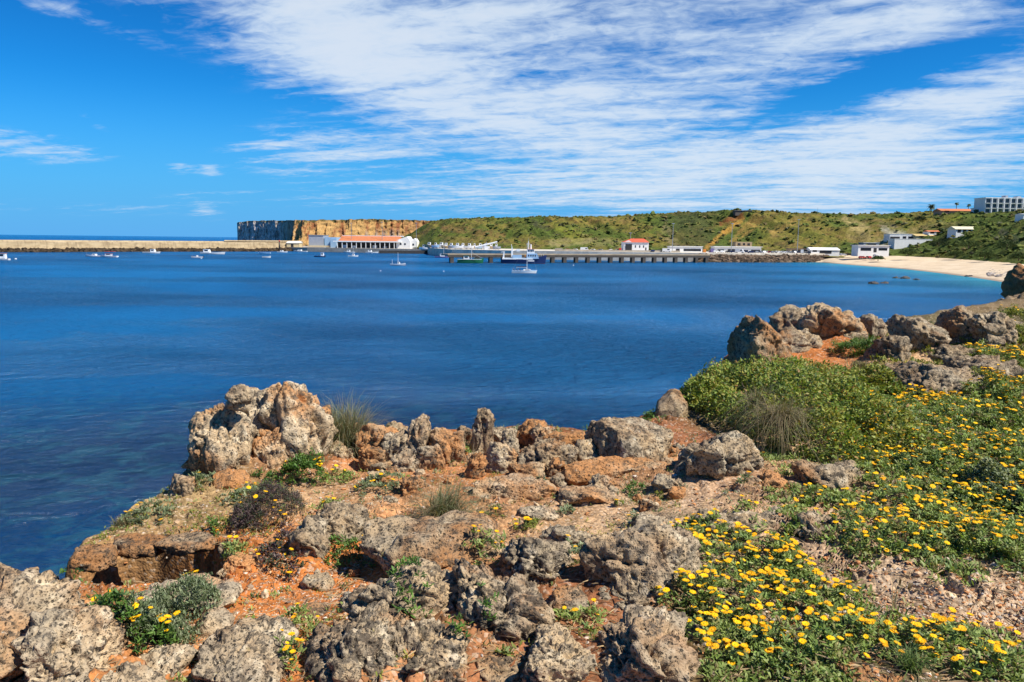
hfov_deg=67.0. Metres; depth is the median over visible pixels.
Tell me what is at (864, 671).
rock
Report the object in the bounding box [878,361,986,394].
rock
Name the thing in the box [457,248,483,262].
fishing boat
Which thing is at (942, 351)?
rock
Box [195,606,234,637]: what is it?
rock
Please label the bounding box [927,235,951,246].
dense shrub
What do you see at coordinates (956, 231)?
villa
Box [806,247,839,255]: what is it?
canteen
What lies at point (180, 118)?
sky
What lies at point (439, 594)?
rock
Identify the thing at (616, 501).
daisy clump
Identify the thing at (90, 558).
rock
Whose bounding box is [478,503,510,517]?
rock
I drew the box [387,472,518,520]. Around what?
grass tuft
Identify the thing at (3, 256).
motor boat
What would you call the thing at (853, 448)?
daisy clump
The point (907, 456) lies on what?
daisy clump
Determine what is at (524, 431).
rock
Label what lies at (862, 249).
window
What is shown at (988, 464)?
leafy bush
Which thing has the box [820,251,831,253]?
window
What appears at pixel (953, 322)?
rock
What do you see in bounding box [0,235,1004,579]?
sea
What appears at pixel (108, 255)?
motor boat
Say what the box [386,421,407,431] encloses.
rock
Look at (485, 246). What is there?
boat hoist
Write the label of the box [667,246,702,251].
storage shed
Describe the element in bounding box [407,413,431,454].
rock
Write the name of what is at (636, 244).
boathouse
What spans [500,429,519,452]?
rock
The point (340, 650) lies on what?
rock
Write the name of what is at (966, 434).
daisy clump
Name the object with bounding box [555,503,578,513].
green plant
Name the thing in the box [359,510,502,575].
rock
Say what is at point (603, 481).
rock
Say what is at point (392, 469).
broken stone
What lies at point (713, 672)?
ground cover
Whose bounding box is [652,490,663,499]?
green plant
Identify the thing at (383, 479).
broken stone
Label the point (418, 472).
broken stone
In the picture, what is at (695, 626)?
rock
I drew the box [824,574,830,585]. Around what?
stone
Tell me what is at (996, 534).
daisy clump
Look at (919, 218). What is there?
dense shrub
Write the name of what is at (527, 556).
rock
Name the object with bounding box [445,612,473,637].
green plant
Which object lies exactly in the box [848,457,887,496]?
daisy clump
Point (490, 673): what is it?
rock
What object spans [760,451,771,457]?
daisy clump
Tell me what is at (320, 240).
cold store
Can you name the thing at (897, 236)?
hillside house
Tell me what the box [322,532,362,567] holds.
daisy clump
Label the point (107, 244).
breakwater
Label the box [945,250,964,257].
dense shrub
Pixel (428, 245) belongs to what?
laid up boat
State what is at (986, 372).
daisy clump
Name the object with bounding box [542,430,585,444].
rock
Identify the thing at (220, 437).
rock
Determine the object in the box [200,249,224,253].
motor boat
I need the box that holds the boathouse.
[621,239,648,249]
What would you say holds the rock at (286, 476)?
on the ground at (164, 566)
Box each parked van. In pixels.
[662,248,670,251]
[735,249,744,252]
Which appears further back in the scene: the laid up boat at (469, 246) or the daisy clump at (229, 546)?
the laid up boat at (469, 246)
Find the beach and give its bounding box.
[816,255,1023,281]
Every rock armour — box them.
[0,247,292,251]
[698,253,829,262]
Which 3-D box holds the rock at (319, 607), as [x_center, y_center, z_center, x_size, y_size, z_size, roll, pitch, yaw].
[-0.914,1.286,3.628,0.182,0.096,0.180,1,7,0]
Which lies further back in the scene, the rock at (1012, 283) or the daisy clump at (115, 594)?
the rock at (1012, 283)
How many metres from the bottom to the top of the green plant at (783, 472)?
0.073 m
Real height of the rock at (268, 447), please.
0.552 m
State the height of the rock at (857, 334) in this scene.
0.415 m
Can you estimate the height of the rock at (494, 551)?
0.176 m
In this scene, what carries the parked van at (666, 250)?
on the quay
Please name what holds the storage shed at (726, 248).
on the quay
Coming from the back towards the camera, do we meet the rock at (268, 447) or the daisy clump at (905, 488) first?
the rock at (268, 447)
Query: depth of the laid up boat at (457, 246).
512.15 m
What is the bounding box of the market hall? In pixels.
[333,235,418,248]
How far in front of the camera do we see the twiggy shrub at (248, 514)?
4.98 m
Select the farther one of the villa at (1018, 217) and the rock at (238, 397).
the villa at (1018, 217)
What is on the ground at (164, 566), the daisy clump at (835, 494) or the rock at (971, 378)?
the daisy clump at (835, 494)
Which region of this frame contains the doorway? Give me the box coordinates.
[625,244,631,249]
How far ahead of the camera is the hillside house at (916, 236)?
537.27 m
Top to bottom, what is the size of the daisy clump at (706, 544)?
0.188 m
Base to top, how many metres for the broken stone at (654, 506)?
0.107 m
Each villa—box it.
[933,209,970,214]
[947,226,972,237]
[1014,214,1023,221]
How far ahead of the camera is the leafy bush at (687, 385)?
8.15 m
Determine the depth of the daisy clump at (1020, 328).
11.20 m
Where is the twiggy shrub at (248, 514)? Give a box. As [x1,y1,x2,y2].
[227,476,307,534]
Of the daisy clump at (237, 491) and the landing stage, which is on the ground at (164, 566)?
the daisy clump at (237, 491)
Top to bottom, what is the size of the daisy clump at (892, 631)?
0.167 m
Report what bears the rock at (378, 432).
on the ground at (164, 566)
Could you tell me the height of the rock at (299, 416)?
1.030 m
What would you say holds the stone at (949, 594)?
on the ground at (164, 566)
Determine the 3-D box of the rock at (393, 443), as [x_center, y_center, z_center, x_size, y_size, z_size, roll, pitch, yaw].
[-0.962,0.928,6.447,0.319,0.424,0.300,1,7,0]
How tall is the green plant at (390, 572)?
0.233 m
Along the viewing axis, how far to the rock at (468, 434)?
6.87 m
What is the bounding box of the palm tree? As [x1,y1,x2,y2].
[927,204,934,214]
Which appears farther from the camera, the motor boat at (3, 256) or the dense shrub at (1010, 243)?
the dense shrub at (1010, 243)
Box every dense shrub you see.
[872,255,884,259]
[898,247,918,255]
[912,215,926,219]
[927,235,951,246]
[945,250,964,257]
[953,239,983,247]
[973,250,997,258]
[992,236,1017,249]
[1007,251,1023,260]
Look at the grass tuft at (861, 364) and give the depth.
9.71 m
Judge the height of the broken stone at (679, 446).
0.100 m
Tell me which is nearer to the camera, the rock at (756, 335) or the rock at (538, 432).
the rock at (538, 432)
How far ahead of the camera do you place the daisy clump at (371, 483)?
5.68 m
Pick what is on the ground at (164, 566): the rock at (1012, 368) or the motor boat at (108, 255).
the rock at (1012, 368)
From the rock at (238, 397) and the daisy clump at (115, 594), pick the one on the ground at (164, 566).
the daisy clump at (115, 594)
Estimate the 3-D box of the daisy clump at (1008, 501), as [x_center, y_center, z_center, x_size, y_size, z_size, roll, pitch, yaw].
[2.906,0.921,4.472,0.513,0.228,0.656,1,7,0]
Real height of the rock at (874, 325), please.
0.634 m
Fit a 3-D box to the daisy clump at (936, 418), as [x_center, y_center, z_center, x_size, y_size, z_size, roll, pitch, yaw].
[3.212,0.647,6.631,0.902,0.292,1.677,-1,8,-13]
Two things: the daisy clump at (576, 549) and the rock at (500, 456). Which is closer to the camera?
the daisy clump at (576, 549)
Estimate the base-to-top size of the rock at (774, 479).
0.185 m
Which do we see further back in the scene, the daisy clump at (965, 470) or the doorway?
the doorway
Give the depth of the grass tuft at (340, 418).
6.76 m
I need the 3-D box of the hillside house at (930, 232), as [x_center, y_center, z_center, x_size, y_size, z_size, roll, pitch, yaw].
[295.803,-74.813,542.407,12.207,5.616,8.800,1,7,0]
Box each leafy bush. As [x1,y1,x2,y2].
[679,369,755,417]
[683,353,953,470]
[705,355,856,404]
[851,363,907,396]
[965,457,1023,510]
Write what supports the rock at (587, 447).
on the ground at (164, 566)
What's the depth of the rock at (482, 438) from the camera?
6.58 m
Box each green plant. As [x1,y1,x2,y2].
[250,467,284,486]
[386,554,433,617]
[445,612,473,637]
[476,581,498,620]
[490,643,514,656]
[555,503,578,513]
[620,478,647,497]
[642,408,666,422]
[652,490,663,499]
[774,467,788,475]
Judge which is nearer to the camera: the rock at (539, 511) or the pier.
the rock at (539, 511)
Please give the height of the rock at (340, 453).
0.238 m
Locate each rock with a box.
[0,562,89,681]
[9,604,128,681]
[93,661,166,681]
[134,573,242,614]
[140,642,198,677]
[169,473,196,497]
[181,403,256,474]
[191,614,298,681]
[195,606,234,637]
[212,468,251,488]
[222,552,259,574]
[224,384,253,410]
[236,381,338,460]
[252,427,287,468]
[258,533,283,540]
[277,471,296,481]
[287,514,330,558]
[299,602,330,618]
[300,572,334,591]
[302,599,394,681]
[315,501,370,544]
[329,440,354,458]
[339,585,368,611]
[343,557,458,620]
[355,423,398,447]
[358,445,385,471]
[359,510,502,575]
[361,606,469,681]
[381,426,408,463]
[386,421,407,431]
[391,448,419,472]
[398,475,428,495]
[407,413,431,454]
[417,444,445,469]
[428,427,454,463]
[432,656,474,681]
[448,430,465,462]
[452,557,554,641]
[457,425,471,444]
[464,452,488,478]
[469,407,495,455]
[472,473,558,502]
[475,540,502,558]
[476,641,528,681]
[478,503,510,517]
[485,441,517,473]
[493,426,518,442]
[499,537,573,583]
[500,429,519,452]
[508,461,546,477]
[516,418,547,446]
[516,505,558,520]
[517,438,579,468]
[520,622,597,681]
[529,568,559,586]
[530,423,553,444]
[539,524,590,547]
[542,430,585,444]
[546,457,566,477]
[548,584,588,614]
[550,472,566,486]
[558,484,617,504]
[561,456,670,485]
[575,438,598,460]
[579,523,702,596]
[584,416,672,460]
[588,473,617,487]
[597,604,700,681]
[598,583,676,609]
[630,510,677,525]
[651,473,683,491]
[655,388,687,418]
[673,430,763,479]
[681,506,785,536]
[686,624,707,636]
[727,314,793,362]
[731,477,763,489]
[758,469,789,491]
[768,304,805,332]
[779,327,822,352]
[790,460,861,491]
[793,510,842,543]
[796,302,867,336]
[824,642,903,681]
[843,331,867,340]
[859,313,888,339]
[863,335,911,360]
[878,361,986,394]
[887,314,951,351]
[929,344,977,361]
[934,305,975,336]
[942,354,1023,379]
[947,366,992,391]
[967,310,1017,346]
[997,294,1019,300]
[1001,263,1023,297]
[1014,320,1023,336]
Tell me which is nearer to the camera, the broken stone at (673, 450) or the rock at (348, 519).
the rock at (348, 519)
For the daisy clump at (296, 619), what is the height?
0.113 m
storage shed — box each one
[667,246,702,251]
[710,246,760,252]
[785,248,806,251]
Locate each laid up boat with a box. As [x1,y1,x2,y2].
[424,242,431,247]
[452,243,463,248]
[464,243,473,248]
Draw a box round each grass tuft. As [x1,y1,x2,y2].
[108,513,136,527]
[309,386,406,474]
[328,400,377,440]
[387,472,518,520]
[700,392,851,463]
[706,381,805,437]
[830,454,849,463]
[846,358,869,367]
[884,637,949,681]
[892,581,902,608]
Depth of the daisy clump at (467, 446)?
6.61 m
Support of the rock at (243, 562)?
on the ground at (164, 566)
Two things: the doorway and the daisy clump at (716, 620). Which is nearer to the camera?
the daisy clump at (716, 620)
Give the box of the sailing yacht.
[512,244,536,272]
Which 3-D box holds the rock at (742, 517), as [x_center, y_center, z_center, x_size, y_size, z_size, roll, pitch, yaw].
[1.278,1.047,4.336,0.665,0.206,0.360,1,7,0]
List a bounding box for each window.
[684,249,700,250]
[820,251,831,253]
[861,248,870,250]
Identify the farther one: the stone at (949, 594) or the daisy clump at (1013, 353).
the daisy clump at (1013, 353)
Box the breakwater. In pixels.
[0,240,302,248]
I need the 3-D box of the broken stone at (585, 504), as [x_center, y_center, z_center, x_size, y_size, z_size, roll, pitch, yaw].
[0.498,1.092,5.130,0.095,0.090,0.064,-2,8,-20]
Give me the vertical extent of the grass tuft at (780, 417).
0.764 m
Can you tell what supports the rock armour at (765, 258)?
in the sea
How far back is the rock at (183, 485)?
5.55 m
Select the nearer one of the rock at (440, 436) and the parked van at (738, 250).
the rock at (440, 436)
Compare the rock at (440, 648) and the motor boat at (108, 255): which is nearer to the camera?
the rock at (440, 648)
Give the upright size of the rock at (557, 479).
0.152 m
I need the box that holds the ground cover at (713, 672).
[81,330,1023,681]
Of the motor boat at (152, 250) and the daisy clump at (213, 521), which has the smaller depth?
the daisy clump at (213, 521)
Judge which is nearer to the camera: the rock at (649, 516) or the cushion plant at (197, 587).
the cushion plant at (197, 587)
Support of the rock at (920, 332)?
on the ground at (164, 566)
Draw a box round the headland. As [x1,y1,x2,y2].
[237,219,435,245]
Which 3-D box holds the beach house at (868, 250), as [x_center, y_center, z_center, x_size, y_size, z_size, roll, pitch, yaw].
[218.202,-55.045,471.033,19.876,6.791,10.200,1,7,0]
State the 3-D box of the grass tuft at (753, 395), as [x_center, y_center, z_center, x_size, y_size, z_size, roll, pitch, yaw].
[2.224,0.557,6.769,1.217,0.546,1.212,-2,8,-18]
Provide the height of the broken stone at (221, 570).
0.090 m
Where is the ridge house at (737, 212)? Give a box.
[733,210,751,215]
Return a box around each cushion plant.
[117,572,224,649]
[828,334,874,357]
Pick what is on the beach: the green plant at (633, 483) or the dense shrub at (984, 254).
the dense shrub at (984, 254)
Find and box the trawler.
[501,238,546,263]
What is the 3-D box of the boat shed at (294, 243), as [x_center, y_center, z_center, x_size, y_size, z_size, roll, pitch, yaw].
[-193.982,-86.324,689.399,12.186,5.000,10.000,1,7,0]
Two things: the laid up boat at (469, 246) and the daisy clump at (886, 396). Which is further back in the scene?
the laid up boat at (469, 246)
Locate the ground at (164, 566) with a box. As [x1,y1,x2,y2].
[14,292,1023,681]
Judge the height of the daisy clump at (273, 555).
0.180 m
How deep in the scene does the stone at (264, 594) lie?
3.85 m
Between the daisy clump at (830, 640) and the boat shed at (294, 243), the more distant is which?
the boat shed at (294, 243)
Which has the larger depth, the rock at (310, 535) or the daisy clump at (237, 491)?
the daisy clump at (237, 491)
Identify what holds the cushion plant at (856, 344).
on the ground at (164, 566)
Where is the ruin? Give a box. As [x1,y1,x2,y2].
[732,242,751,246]
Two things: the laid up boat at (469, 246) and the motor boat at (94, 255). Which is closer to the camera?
the motor boat at (94, 255)
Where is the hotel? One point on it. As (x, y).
(995, 204)
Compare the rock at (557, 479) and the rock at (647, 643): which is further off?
the rock at (557, 479)
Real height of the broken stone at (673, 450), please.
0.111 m
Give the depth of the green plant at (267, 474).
5.87 m
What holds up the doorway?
in the boathouse
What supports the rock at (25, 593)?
on the ground at (164, 566)
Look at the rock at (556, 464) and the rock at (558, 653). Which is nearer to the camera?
the rock at (558, 653)
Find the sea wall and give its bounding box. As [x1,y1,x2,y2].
[559,249,679,251]
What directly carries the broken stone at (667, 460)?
on the ground at (164, 566)
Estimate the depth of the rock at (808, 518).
4.11 m
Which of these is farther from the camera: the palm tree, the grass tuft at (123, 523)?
the palm tree
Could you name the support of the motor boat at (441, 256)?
on the sea
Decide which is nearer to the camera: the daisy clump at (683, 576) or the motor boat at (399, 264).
the daisy clump at (683, 576)
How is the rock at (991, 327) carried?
on the ground at (164, 566)
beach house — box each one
[851,245,890,256]
[858,242,878,244]
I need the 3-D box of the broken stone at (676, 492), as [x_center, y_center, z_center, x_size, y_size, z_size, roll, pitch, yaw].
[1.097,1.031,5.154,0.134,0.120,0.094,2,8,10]
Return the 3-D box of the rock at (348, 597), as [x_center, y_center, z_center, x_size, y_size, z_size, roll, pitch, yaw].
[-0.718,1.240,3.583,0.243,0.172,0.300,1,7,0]
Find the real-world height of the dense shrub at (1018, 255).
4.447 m
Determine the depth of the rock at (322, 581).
3.98 m
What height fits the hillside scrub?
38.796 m
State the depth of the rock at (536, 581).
3.70 m
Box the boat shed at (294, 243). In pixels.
[286,241,301,246]
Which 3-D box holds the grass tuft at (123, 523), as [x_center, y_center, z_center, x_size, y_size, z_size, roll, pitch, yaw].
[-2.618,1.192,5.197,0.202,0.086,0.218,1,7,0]
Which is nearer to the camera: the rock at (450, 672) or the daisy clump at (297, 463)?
the rock at (450, 672)
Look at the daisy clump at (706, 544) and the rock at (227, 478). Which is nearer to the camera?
the daisy clump at (706, 544)
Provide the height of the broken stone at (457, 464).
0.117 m
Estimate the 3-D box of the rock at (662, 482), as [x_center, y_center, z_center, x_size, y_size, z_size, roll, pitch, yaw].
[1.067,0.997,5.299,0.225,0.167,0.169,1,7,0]
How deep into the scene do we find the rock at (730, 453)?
5.29 m
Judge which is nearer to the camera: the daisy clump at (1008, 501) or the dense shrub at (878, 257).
the daisy clump at (1008, 501)
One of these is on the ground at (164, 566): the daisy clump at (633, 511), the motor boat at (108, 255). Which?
the daisy clump at (633, 511)
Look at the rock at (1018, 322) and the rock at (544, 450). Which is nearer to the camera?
the rock at (544, 450)
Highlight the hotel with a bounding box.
[973,196,1023,212]
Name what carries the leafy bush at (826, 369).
on the ground at (164, 566)
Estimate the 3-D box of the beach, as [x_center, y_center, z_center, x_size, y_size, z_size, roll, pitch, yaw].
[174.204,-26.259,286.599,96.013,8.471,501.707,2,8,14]
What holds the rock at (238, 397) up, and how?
on the rock at (220, 437)
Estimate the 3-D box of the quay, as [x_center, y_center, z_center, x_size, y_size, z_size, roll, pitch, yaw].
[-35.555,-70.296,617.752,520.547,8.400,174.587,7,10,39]
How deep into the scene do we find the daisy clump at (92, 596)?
3.16 m
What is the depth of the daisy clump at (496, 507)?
4.88 m
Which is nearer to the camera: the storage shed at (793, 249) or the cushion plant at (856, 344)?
the cushion plant at (856, 344)
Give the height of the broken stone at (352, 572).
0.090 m
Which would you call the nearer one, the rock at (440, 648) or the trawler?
the rock at (440, 648)
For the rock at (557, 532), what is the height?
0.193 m
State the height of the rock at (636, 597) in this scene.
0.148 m
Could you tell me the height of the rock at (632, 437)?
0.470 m
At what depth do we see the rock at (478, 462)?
5.93 m
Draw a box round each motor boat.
[0,253,10,259]
[85,254,100,256]
[100,251,117,256]
[142,249,159,252]
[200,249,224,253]
[390,262,405,265]
[435,254,448,257]
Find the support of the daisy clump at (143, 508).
on the ground at (164, 566)
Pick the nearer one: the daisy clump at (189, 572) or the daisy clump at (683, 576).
the daisy clump at (683, 576)
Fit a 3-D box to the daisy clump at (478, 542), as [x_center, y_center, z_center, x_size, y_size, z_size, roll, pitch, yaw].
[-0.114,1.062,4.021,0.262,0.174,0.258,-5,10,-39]
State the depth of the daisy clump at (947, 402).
6.61 m
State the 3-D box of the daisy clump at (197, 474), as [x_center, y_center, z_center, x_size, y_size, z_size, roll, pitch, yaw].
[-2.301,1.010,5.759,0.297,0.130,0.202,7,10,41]
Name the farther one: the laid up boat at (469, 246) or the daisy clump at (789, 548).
the laid up boat at (469, 246)
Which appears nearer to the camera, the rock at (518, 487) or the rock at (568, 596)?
the rock at (568, 596)
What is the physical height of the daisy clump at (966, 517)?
0.205 m
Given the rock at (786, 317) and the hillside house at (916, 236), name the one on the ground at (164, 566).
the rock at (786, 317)
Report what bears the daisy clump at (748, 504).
on the ground at (164, 566)
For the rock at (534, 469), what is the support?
on the ground at (164, 566)
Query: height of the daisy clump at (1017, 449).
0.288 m
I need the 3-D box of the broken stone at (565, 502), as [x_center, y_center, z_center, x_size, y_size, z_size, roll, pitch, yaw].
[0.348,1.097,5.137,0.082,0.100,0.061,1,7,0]
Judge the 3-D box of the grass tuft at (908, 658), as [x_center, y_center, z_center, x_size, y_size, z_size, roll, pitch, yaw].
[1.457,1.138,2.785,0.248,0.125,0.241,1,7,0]
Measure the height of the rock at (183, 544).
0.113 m
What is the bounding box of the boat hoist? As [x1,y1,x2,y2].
[475,241,496,249]
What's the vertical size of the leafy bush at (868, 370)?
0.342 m
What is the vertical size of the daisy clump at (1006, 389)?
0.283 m
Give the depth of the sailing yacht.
280.48 m
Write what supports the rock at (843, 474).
on the ground at (164, 566)
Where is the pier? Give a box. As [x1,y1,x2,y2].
[442,253,709,262]
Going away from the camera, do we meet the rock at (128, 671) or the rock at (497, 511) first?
the rock at (128, 671)
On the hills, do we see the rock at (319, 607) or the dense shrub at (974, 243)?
the dense shrub at (974, 243)
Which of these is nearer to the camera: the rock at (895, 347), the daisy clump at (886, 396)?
the daisy clump at (886, 396)
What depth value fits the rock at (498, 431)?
6.78 m
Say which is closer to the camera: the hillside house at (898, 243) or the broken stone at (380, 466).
the broken stone at (380, 466)
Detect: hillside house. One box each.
[883,234,912,241]
[888,239,931,248]
[912,234,933,238]
[922,230,941,234]
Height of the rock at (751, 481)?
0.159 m
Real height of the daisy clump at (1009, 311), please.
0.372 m
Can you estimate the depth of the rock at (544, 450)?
6.03 m
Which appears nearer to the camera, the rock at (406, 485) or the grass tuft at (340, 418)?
the rock at (406, 485)
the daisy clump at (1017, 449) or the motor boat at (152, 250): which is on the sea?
the motor boat at (152, 250)
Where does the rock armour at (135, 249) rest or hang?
in the sea
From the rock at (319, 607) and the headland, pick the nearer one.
the rock at (319, 607)
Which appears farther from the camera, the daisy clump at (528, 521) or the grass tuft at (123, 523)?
the grass tuft at (123, 523)
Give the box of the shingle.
[986,268,1005,276]
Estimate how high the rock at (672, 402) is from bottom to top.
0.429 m
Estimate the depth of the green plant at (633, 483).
5.34 m
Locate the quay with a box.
[288,246,824,261]
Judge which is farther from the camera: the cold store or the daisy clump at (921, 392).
the cold store
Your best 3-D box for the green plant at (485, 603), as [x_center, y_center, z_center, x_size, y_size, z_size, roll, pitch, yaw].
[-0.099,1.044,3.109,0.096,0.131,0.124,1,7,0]
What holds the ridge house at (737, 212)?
on the hills
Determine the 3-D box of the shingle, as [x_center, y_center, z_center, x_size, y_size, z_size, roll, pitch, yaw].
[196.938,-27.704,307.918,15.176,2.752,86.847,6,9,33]
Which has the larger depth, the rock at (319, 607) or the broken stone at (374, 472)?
the broken stone at (374, 472)
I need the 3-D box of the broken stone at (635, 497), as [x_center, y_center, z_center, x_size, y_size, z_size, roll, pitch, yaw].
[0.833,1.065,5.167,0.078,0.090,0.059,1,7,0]
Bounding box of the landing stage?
[379,250,426,253]
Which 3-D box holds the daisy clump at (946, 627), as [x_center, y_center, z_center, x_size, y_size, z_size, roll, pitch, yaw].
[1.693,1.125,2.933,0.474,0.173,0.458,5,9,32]
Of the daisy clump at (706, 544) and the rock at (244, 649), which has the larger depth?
the daisy clump at (706, 544)
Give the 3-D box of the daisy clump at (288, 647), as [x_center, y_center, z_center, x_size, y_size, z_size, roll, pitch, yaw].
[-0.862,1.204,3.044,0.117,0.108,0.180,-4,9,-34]
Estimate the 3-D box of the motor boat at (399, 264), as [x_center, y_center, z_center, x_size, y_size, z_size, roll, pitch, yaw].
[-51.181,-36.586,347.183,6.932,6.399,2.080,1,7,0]
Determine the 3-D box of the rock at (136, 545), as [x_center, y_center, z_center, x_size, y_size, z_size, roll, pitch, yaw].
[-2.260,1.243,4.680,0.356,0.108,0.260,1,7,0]
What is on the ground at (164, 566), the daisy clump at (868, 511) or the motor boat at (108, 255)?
the daisy clump at (868, 511)
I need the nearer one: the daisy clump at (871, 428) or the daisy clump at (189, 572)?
the daisy clump at (189, 572)
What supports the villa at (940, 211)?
on the hills
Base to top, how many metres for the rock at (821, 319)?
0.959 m
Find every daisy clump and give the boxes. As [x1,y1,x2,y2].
[54,567,95,604]
[85,590,101,602]
[89,587,183,653]
[114,497,176,528]
[176,569,198,579]
[188,470,215,487]
[206,516,224,536]
[218,481,272,506]
[221,535,252,557]
[250,522,307,581]
[274,629,306,670]
[277,447,328,486]
[280,602,324,633]
[316,496,340,509]
[319,464,359,485]
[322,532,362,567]
[353,469,402,498]
[462,524,507,565]
[464,440,470,452]
[479,504,503,515]
[512,516,542,530]
[553,598,610,636]
[565,534,583,554]
[613,499,623,504]
[621,508,638,527]
[653,568,724,624]
[668,508,766,579]
[671,559,820,628]
[685,608,807,669]
[723,514,818,585]
[732,495,759,513]
[737,471,752,480]
[742,615,852,681]
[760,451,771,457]
[777,497,820,512]
[779,568,865,620]
[794,482,856,510]
[797,600,882,644]
[819,420,952,463]
[823,607,946,668]
[826,497,970,560]
[827,439,900,470]
[828,390,962,447]
[832,386,897,410]
[840,472,1012,526]
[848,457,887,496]
[872,443,984,476]
[881,394,957,424]
[885,494,1014,554]
[891,421,1022,468]
[892,383,964,411]
[895,607,1023,681]
[902,391,1023,432]
[939,510,1023,580]
[941,428,1023,472]
[951,338,1023,365]
[955,478,1023,528]
[957,458,1023,488]
[960,373,1023,414]
[968,364,1023,397]
[974,640,1023,681]
[997,303,1023,320]
[1015,322,1023,342]
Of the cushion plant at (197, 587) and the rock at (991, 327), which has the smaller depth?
the cushion plant at (197, 587)
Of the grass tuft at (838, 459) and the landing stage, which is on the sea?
the landing stage
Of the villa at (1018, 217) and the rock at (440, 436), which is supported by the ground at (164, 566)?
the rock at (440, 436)
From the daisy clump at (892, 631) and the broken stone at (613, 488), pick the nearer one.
the daisy clump at (892, 631)
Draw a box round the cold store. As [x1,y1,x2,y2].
[308,235,340,247]
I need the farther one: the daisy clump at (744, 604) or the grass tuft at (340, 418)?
the grass tuft at (340, 418)
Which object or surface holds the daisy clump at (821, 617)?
on the ground at (164, 566)
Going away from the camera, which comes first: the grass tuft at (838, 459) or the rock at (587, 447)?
the grass tuft at (838, 459)
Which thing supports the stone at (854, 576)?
on the ground at (164, 566)
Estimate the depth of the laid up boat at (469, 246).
521.87 m
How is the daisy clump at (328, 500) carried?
on the ground at (164, 566)
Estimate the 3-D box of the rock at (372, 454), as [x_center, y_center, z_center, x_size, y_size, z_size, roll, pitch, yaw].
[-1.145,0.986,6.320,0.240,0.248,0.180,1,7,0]
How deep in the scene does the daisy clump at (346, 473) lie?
6.01 m
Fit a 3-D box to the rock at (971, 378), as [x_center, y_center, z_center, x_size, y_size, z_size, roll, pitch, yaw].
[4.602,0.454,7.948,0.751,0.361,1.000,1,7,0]
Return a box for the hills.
[401,209,1023,263]
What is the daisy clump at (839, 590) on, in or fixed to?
on the ground at (164, 566)
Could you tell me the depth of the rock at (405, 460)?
6.09 m
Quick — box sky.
[0,0,1023,236]
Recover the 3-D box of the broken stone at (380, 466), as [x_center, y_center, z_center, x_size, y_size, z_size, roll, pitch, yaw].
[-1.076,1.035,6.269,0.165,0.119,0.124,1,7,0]
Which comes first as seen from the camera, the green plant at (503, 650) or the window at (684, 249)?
the green plant at (503, 650)
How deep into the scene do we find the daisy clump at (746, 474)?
5.14 m
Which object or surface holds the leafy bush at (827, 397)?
on the ground at (164, 566)
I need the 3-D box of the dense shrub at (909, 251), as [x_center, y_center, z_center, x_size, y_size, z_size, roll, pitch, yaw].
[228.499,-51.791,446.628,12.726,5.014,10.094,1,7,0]
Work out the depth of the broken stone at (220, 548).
4.56 m
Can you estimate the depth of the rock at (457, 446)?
6.34 m
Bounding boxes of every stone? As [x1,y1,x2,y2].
[216,568,226,579]
[217,541,231,558]
[260,589,268,598]
[348,568,360,577]
[367,469,384,482]
[370,462,388,470]
[380,474,399,486]
[383,495,398,503]
[385,466,397,472]
[414,469,425,475]
[443,477,453,484]
[448,461,460,466]
[559,500,568,506]
[580,502,592,505]
[608,485,618,492]
[632,494,641,501]
[638,499,649,511]
[647,496,661,504]
[647,501,660,511]
[660,457,673,463]
[666,486,685,499]
[669,446,678,453]
[672,443,684,449]
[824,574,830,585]
[851,572,858,582]
[945,591,957,597]
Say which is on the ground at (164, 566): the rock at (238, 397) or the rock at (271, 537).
the rock at (271, 537)
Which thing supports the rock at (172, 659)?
on the ground at (164, 566)
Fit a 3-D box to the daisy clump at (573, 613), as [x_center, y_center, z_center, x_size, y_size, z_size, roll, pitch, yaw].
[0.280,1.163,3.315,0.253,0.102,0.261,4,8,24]
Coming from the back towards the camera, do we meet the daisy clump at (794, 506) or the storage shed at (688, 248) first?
the storage shed at (688, 248)
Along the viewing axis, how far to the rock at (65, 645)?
2.80 m
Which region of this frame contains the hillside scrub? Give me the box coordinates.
[426,208,1023,260]
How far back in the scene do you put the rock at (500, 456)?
6.05 m
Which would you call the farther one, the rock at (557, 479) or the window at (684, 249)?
the window at (684, 249)
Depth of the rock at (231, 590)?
3.79 m
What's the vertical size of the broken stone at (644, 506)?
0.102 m
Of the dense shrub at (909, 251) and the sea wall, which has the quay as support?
the sea wall
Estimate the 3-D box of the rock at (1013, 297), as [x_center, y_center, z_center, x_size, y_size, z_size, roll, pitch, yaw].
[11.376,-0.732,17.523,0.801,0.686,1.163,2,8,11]
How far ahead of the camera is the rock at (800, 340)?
11.14 m
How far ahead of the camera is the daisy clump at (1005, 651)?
2.79 m
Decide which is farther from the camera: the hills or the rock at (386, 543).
the hills
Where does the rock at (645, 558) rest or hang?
on the ground at (164, 566)
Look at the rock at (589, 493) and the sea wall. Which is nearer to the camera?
the rock at (589, 493)
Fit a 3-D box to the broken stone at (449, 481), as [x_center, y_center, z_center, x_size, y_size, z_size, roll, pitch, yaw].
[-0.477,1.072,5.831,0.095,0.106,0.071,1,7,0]
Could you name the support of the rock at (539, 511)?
on the ground at (164, 566)
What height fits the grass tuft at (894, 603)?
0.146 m

